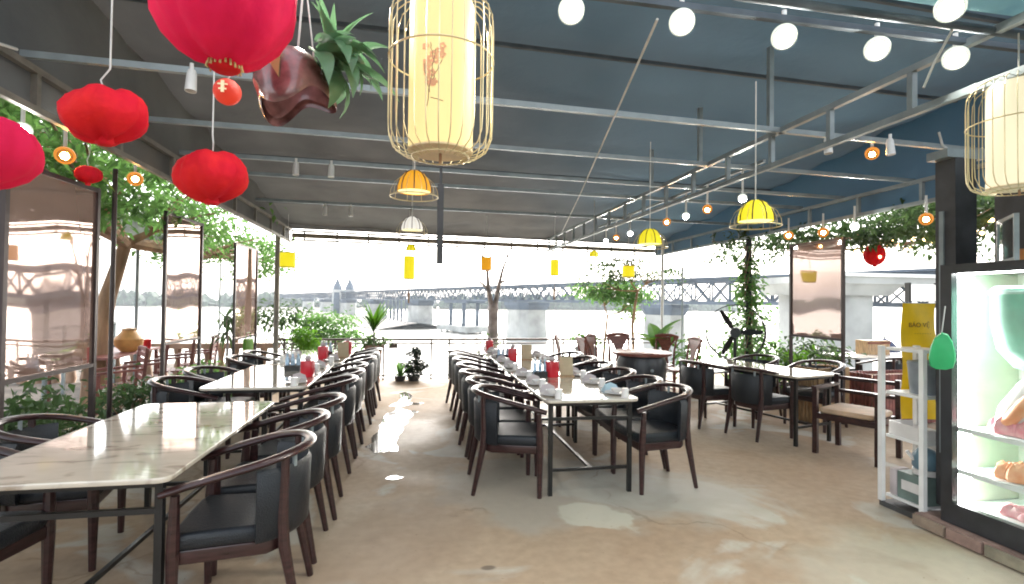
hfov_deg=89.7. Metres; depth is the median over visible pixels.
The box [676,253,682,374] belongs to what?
steel post
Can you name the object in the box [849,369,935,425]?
slatted planter
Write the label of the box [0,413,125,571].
armchair
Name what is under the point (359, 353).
armchair
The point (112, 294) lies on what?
steel post
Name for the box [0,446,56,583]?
armchair
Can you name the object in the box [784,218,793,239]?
spot lamp
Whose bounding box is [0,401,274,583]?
marble table
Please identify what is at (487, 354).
marble table
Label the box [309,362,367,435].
armchair
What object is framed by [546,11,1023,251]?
roof truss
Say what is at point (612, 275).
leafy tree
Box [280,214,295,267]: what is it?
drum lantern
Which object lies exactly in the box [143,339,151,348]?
red cup
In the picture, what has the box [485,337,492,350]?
tissue box
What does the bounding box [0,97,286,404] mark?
leafy tree
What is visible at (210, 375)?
armchair
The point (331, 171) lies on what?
spot lamp
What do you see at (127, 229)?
sheet awning
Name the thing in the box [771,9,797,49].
globe bulb
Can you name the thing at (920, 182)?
roof truss
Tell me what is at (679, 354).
shrub
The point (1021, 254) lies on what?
orange box
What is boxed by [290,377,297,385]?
glass cup
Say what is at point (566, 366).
menu stand
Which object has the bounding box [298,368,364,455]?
armchair
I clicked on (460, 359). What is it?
armchair
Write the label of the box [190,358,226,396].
garden shrub
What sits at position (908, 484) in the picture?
green crate
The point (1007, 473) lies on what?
fish platter
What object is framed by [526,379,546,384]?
plate
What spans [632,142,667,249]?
dome pendant
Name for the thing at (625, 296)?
leafy tree
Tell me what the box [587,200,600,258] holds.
dome pendant
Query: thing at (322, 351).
tissue box
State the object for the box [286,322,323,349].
lime bush
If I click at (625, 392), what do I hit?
glass cup
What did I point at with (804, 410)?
slatted planter
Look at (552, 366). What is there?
tissue box
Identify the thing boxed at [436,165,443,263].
hanging bar
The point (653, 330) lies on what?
banana plant
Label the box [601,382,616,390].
folded napkin
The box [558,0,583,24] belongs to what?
spot lamp
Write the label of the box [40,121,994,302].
sky
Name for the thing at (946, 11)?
spot lamp
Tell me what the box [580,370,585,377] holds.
glass cup
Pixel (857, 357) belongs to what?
white table
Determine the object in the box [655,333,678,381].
wooden chair
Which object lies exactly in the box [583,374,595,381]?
folded napkin
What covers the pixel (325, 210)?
spot lamp
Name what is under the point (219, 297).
steel post
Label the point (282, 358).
glass cup
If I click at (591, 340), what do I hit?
wooden chair
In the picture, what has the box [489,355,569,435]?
marble table
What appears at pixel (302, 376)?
folded napkin
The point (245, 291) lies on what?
clear screen
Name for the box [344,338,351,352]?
tissue box
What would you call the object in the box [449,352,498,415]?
armchair
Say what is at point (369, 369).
armchair
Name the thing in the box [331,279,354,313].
bridge tower
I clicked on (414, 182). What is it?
dome pendant
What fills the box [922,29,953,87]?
loose cable
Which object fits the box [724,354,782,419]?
armchair
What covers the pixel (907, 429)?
plastic tray
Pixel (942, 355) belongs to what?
green tag
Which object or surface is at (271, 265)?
leafy tree
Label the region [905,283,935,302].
light box
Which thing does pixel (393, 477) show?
puddle
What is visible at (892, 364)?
armchair
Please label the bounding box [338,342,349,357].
menu stand
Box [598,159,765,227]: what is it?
lamp track
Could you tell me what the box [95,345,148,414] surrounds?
slatted chair
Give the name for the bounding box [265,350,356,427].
marble table
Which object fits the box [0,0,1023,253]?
canopy roof
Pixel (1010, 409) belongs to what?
raw meat
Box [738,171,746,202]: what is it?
spot lamp
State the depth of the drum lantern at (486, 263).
9.42 m
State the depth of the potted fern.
9.27 m
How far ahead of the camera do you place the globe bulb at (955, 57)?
2.75 m
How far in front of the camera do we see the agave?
9.64 m
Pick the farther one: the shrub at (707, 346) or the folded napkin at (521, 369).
the shrub at (707, 346)
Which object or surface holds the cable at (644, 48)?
attached to the canopy roof
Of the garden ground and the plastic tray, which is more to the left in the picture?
the garden ground
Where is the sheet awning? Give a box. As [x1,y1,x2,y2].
[41,219,162,400]
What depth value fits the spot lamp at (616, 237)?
9.00 m
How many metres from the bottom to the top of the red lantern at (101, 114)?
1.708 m
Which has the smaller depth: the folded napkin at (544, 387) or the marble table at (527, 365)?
the folded napkin at (544, 387)
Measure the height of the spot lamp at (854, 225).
0.318 m
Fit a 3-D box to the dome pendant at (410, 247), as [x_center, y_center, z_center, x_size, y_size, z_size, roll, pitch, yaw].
[-1.565,-1.078,8.006,0.228,0.944,0.228,1,-1,-10]
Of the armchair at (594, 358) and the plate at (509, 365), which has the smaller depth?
the plate at (509, 365)
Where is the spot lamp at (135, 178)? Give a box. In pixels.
[127,165,143,185]
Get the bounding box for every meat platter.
[981,417,1023,440]
[986,502,1023,526]
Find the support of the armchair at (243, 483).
on the floor
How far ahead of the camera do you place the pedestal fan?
8.25 m
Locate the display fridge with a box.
[940,260,1023,553]
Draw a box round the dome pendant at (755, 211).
[729,81,782,229]
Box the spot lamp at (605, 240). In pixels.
[603,225,608,242]
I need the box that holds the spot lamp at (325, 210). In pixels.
[323,203,326,215]
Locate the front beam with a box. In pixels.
[593,0,1023,52]
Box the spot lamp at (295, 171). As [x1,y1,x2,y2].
[292,158,298,175]
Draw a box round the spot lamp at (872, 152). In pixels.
[865,143,879,159]
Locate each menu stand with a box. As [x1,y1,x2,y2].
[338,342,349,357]
[520,345,532,359]
[559,357,573,376]
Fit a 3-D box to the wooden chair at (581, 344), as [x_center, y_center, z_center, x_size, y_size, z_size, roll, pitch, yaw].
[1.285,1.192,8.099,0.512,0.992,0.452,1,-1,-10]
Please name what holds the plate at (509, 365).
on the marble table at (527, 365)
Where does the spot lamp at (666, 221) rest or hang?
attached to the lamp track
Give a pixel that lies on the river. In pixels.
(886, 323)
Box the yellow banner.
[900,303,935,418]
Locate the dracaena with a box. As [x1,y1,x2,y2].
[201,309,248,376]
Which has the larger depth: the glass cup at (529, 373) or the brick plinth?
the glass cup at (529, 373)
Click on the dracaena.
(226, 322)
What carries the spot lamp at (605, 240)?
attached to the lamp track
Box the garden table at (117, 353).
[47,347,159,412]
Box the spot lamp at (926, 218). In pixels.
[918,195,933,224]
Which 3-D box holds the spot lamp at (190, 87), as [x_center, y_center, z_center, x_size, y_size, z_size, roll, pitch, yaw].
[-1.946,-1.301,3.122,0.065,0.177,0.070,1,-1,-10]
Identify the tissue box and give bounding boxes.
[300,355,314,377]
[318,342,327,358]
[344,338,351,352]
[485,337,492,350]
[508,344,516,360]
[546,356,558,377]
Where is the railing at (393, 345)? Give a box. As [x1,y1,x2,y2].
[278,338,674,379]
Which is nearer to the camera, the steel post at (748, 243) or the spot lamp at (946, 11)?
the spot lamp at (946, 11)
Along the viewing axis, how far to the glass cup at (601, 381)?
4.71 m
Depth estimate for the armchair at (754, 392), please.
5.83 m
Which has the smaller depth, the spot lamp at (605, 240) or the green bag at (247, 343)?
the green bag at (247, 343)
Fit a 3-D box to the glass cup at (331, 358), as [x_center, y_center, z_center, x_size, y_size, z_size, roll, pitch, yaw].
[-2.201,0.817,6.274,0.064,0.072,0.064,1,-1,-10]
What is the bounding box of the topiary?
[399,346,429,380]
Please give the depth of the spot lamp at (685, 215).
6.67 m
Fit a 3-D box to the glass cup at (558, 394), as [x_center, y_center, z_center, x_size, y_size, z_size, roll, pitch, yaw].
[0.373,0.810,4.103,0.064,0.072,0.064,1,-1,-10]
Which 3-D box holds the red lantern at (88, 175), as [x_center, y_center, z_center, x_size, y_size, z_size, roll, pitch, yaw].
[-3.150,-0.967,3.830,0.182,0.350,0.166,0,-1,22]
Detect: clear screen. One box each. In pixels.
[0,170,100,511]
[160,210,203,383]
[232,242,258,359]
[789,237,844,424]
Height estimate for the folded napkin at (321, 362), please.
0.075 m
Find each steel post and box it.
[106,168,117,418]
[204,238,221,359]
[273,232,280,358]
[660,238,667,375]
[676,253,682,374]
[745,238,751,358]
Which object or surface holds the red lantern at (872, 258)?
hanging from the leafy tree at (871, 232)
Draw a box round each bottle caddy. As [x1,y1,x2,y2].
[284,351,300,370]
[321,341,332,355]
[496,344,507,358]
[532,357,547,377]
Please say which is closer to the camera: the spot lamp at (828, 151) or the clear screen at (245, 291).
the spot lamp at (828, 151)
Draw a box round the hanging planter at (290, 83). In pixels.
[252,0,398,126]
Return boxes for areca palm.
[357,301,394,383]
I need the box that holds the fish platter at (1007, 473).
[978,460,1023,488]
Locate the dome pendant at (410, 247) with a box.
[403,202,417,253]
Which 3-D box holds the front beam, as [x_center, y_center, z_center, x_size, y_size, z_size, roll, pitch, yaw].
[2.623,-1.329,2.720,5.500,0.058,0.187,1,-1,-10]
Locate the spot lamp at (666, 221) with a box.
[663,208,670,225]
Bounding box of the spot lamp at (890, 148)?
[886,134,895,155]
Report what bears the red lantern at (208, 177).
hanging from the canopy roof
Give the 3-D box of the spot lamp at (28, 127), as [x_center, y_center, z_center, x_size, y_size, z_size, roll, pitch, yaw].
[-3.293,-1.185,3.468,0.109,0.323,0.151,2,-1,-42]
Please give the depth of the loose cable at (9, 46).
2.85 m
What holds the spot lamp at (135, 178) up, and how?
hanging from the roof truss at (38, 76)
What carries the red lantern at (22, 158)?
hanging from the canopy roof
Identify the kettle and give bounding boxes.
[905,448,935,477]
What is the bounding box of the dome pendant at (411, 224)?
[396,195,427,235]
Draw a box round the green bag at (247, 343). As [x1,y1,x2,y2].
[243,332,252,353]
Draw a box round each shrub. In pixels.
[3,370,106,436]
[4,384,134,436]
[64,362,169,425]
[147,365,218,399]
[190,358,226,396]
[217,298,323,354]
[261,317,324,352]
[669,331,721,378]
[705,327,785,362]
[754,339,819,394]
[758,336,866,367]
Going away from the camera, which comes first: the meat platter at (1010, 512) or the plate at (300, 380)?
the meat platter at (1010, 512)
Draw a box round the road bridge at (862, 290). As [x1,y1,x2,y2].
[755,272,934,370]
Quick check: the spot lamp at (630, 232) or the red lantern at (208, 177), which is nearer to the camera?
the red lantern at (208, 177)
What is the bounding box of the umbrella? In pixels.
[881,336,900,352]
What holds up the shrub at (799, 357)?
on the floor
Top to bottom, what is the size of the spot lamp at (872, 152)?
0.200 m
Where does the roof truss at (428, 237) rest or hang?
attached to the canopy roof
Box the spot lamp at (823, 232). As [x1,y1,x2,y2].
[818,213,828,236]
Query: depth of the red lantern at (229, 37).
1.41 m
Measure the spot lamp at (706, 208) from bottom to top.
0.379 m
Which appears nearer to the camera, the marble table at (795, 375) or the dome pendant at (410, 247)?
the marble table at (795, 375)
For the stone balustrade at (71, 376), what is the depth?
9.92 m
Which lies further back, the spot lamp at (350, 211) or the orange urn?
the orange urn
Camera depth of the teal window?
3.18 m
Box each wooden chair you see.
[554,333,560,359]
[575,336,587,360]
[584,334,617,373]
[606,332,629,373]
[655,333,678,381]
[665,336,702,391]
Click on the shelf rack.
(902, 506)
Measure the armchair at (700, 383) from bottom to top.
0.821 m
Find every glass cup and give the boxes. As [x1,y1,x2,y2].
[280,356,284,361]
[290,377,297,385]
[329,356,333,361]
[513,363,517,369]
[527,371,532,377]
[539,379,545,386]
[555,389,562,398]
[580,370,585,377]
[598,378,604,385]
[621,388,628,396]
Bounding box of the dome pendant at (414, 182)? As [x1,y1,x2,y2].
[389,161,438,201]
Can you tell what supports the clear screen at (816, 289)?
on the floor
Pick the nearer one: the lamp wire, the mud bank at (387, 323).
the lamp wire
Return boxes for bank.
[115,306,777,312]
[260,307,436,328]
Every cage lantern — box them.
[387,0,493,165]
[964,33,1023,195]
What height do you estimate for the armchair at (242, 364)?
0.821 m
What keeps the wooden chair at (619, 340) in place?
on the floor
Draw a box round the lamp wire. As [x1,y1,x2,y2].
[576,83,974,238]
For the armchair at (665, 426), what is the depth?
4.25 m
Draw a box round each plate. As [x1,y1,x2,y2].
[284,377,306,383]
[496,358,504,362]
[503,363,519,367]
[515,371,526,376]
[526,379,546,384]
[540,388,563,395]
[573,370,580,375]
[584,378,598,383]
[604,387,621,394]
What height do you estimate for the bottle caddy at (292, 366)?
0.200 m
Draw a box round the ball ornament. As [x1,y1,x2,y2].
[213,76,241,105]
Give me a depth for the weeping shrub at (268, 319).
10.39 m
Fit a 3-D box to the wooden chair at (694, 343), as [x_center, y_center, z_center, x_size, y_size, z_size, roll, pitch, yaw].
[2.773,1.215,8.369,0.512,0.992,0.452,1,-1,-6]
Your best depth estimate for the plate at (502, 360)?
6.45 m
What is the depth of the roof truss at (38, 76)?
3.36 m
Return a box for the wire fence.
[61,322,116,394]
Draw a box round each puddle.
[366,408,418,453]
[386,475,401,479]
[390,392,421,405]
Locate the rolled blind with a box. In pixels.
[292,233,654,252]
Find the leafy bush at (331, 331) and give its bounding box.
[263,303,380,352]
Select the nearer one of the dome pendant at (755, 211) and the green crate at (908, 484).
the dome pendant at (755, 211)
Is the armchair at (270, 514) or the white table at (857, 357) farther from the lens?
the white table at (857, 357)
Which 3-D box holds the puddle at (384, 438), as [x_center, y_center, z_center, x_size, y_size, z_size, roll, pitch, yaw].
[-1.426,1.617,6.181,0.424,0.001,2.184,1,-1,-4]
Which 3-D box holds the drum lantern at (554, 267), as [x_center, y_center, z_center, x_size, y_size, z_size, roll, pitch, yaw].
[0.747,-0.634,9.004,0.154,1.540,0.154,1,-1,-10]
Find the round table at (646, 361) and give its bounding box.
[612,349,671,390]
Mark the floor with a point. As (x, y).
(774, 505)
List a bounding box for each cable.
[0,42,18,50]
[561,18,658,233]
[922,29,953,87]
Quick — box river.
[114,299,935,377]
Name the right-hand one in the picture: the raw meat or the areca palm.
the raw meat
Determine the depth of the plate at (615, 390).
4.32 m
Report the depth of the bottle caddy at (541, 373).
5.22 m
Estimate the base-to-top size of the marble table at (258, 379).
0.760 m
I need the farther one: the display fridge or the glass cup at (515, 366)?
the glass cup at (515, 366)
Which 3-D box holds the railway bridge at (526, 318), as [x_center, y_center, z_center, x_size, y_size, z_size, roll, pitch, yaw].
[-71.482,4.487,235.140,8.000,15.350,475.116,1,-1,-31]
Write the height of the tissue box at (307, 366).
0.210 m
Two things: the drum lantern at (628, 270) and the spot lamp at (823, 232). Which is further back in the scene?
the drum lantern at (628, 270)
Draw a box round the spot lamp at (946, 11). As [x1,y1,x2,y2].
[933,0,967,22]
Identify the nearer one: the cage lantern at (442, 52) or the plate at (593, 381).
the cage lantern at (442, 52)
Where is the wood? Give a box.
[98,289,738,310]
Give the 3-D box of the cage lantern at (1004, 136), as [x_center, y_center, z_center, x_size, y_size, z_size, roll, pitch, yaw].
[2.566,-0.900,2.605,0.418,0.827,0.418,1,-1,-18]
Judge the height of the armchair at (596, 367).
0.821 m
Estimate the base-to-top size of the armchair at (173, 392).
0.821 m
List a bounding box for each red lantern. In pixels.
[0,117,44,189]
[57,0,148,146]
[74,144,102,185]
[148,0,296,76]
[171,71,248,205]
[863,245,885,266]
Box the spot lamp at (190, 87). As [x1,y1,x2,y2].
[184,63,196,93]
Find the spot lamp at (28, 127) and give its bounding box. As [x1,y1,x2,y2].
[17,108,33,133]
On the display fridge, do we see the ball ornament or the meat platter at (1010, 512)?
the meat platter at (1010, 512)
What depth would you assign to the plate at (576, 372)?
5.37 m
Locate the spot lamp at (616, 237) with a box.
[613,221,619,240]
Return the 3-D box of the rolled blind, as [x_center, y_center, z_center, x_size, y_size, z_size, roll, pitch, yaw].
[-0.421,-1.074,11.526,8.346,0.095,0.100,1,-1,-16]
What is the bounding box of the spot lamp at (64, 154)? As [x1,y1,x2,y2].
[53,130,75,163]
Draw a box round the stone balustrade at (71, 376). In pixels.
[16,343,280,383]
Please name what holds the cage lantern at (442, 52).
hanging from the canopy roof
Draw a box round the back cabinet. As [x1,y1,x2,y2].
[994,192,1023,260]
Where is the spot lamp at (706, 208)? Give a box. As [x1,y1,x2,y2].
[702,185,711,213]
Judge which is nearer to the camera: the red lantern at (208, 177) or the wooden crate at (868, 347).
the red lantern at (208, 177)
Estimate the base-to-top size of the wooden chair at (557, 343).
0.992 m
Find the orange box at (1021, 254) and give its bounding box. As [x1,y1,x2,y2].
[1020,249,1023,259]
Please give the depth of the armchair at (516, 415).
4.62 m
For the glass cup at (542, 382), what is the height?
0.072 m
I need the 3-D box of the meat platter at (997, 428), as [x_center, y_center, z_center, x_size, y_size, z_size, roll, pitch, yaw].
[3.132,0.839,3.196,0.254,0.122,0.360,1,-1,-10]
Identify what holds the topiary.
on the floor
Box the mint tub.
[987,285,1023,369]
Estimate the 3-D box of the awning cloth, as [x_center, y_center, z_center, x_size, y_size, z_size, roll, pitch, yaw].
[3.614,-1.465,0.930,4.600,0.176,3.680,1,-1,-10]
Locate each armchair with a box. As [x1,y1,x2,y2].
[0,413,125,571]
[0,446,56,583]
[147,375,230,465]
[157,429,316,583]
[182,365,257,443]
[212,408,330,576]
[225,354,282,412]
[241,350,289,412]
[247,392,345,520]
[280,374,358,473]
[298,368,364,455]
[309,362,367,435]
[324,355,375,424]
[333,351,379,414]
[341,347,381,406]
[445,349,491,402]
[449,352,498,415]
[452,357,504,427]
[455,362,514,440]
[458,368,519,456]
[465,375,534,475]
[471,384,546,498]
[548,351,583,363]
[556,355,597,422]
[558,361,613,437]
[572,367,636,454]
[593,375,665,472]
[611,382,697,494]
[679,359,738,428]
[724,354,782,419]
[724,365,793,442]
[782,359,847,432]
[811,373,902,467]
[813,345,854,370]
[856,357,902,370]
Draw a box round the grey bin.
[906,359,935,395]
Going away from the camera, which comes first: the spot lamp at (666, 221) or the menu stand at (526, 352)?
the menu stand at (526, 352)
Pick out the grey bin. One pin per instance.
(913, 371)
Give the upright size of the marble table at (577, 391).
0.760 m
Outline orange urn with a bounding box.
[114,327,143,351]
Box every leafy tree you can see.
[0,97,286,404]
[194,208,318,358]
[560,277,664,360]
[565,253,698,348]
[697,192,994,268]
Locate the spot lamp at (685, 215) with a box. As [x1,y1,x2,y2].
[682,194,689,219]
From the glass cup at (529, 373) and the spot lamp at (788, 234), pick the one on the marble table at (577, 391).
the glass cup at (529, 373)
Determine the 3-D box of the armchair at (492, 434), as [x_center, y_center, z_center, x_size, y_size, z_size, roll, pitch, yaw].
[-0.038,1.197,4.264,0.614,0.821,0.628,1,-1,0]
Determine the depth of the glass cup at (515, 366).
5.79 m
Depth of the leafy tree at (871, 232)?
7.21 m
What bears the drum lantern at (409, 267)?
hanging from the canopy roof
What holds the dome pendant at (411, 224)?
hanging from the canopy roof
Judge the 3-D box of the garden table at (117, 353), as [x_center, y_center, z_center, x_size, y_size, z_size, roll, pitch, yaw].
[-6.331,1.319,8.070,0.800,0.750,1.800,1,-1,-15]
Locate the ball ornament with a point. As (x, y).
(227, 91)
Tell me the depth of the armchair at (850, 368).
8.92 m
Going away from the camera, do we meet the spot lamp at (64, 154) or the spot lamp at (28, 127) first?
the spot lamp at (28, 127)
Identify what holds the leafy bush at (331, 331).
on the quay
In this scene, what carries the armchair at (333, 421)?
on the floor
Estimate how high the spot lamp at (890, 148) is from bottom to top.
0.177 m
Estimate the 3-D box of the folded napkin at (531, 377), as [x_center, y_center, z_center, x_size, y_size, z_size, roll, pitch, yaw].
[0.206,0.821,4.901,0.140,0.075,0.090,1,-1,-28]
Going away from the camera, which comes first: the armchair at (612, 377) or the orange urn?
the armchair at (612, 377)
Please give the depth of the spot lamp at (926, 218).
5.48 m
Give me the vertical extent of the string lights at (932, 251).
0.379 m
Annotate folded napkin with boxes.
[292,373,306,379]
[315,360,325,365]
[503,360,513,365]
[515,367,527,373]
[525,374,539,381]
[539,383,554,392]
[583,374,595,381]
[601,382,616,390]
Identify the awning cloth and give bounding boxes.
[900,0,1023,15]
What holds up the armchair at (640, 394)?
on the floor
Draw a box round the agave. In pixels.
[384,357,411,380]
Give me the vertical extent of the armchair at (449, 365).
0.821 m
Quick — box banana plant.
[633,319,687,373]
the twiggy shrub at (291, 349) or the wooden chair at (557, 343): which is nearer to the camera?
the wooden chair at (557, 343)
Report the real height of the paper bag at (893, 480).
0.200 m
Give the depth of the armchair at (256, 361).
7.06 m
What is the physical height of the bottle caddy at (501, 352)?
0.200 m
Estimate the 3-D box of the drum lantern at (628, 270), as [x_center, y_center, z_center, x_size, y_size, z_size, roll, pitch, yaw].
[2.040,-0.821,9.010,0.212,1.134,0.212,1,-1,-10]
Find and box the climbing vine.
[709,246,788,377]
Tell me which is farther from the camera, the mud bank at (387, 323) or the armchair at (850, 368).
the mud bank at (387, 323)
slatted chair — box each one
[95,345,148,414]
[120,344,169,397]
[153,340,195,382]
[177,334,218,381]
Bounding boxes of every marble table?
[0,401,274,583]
[199,364,334,475]
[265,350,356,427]
[475,345,533,404]
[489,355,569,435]
[511,372,637,496]
[698,359,833,446]
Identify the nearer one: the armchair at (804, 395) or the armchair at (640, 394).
the armchair at (640, 394)
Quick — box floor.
[0,373,1023,583]
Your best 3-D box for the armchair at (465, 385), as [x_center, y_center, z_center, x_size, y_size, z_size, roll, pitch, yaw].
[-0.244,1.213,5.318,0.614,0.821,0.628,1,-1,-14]
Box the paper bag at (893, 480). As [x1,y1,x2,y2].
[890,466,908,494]
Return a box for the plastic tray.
[889,420,935,441]
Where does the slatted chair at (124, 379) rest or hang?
on the floor
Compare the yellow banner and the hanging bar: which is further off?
the yellow banner
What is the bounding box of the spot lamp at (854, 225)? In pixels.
[849,206,859,230]
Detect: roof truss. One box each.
[0,46,291,242]
[291,230,650,255]
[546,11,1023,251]
[655,162,984,255]
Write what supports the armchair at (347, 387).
on the floor
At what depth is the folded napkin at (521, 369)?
5.42 m
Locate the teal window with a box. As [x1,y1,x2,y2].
[996,213,1019,260]
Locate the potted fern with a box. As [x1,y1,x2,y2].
[567,330,604,360]
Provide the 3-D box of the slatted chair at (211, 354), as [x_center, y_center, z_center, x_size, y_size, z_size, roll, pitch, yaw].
[-5.732,1.258,9.406,0.580,0.937,0.530,1,-1,-20]
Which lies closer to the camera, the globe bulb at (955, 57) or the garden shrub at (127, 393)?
the globe bulb at (955, 57)
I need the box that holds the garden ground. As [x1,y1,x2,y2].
[4,363,224,426]
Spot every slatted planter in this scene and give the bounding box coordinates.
[794,364,848,422]
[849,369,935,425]
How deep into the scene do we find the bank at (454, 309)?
473.45 m
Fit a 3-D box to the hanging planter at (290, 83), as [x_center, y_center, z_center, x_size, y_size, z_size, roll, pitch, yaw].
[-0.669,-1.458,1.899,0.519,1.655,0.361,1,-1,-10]
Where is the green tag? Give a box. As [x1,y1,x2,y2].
[928,306,955,369]
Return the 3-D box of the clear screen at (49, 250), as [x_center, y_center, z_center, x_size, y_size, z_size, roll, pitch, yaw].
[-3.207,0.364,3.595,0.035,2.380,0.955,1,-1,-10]
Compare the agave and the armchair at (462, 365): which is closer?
the armchair at (462, 365)
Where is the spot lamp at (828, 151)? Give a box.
[824,137,832,154]
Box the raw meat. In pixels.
[995,379,1023,425]
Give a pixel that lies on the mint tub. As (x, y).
(1007, 314)
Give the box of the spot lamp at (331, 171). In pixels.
[328,160,333,177]
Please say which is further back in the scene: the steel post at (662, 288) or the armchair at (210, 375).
the steel post at (662, 288)
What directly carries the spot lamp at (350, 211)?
attached to the canopy roof
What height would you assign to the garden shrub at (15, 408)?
1.148 m
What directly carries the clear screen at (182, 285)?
on the floor
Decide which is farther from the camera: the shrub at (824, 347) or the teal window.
the shrub at (824, 347)
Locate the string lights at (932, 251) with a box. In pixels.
[845,218,994,264]
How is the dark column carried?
on the brick plinth
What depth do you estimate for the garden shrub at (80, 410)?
4.57 m
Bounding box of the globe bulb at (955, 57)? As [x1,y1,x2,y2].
[941,32,969,69]
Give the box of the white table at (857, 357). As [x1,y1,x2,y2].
[820,352,901,370]
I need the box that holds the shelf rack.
[878,345,940,518]
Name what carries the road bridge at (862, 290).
on the river
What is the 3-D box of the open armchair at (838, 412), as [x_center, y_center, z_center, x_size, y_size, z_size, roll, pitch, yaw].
[3.516,1.275,5.256,0.592,0.782,0.610,1,-1,-35]
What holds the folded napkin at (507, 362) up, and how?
on the marble table at (527, 365)
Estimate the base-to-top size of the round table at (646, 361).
0.742 m
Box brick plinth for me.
[912,510,1023,572]
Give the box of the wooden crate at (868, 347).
[855,340,890,354]
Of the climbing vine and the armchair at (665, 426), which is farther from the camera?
the climbing vine
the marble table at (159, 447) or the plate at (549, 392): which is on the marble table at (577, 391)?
the plate at (549, 392)
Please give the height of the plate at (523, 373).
0.046 m
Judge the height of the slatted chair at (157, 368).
0.937 m
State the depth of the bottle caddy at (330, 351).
6.95 m
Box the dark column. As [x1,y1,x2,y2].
[926,132,984,504]
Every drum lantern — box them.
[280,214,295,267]
[403,232,414,302]
[481,231,491,270]
[550,254,558,299]
[622,224,634,277]
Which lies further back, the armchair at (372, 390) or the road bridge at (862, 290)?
the road bridge at (862, 290)
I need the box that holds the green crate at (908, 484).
[897,469,940,506]
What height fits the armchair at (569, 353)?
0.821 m
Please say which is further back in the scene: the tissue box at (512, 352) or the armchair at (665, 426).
the tissue box at (512, 352)
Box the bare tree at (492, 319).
[473,246,511,372]
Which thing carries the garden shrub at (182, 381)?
on the floor
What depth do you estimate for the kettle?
3.71 m
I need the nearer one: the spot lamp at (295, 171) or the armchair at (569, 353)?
the spot lamp at (295, 171)
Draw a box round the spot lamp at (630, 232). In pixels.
[627,216,632,235]
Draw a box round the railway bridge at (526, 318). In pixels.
[280,252,935,360]
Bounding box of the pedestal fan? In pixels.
[705,304,766,360]
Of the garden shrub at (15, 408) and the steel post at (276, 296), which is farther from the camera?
the steel post at (276, 296)
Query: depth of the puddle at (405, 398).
7.72 m
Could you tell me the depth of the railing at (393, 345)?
9.99 m
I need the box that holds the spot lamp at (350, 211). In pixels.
[349,205,352,216]

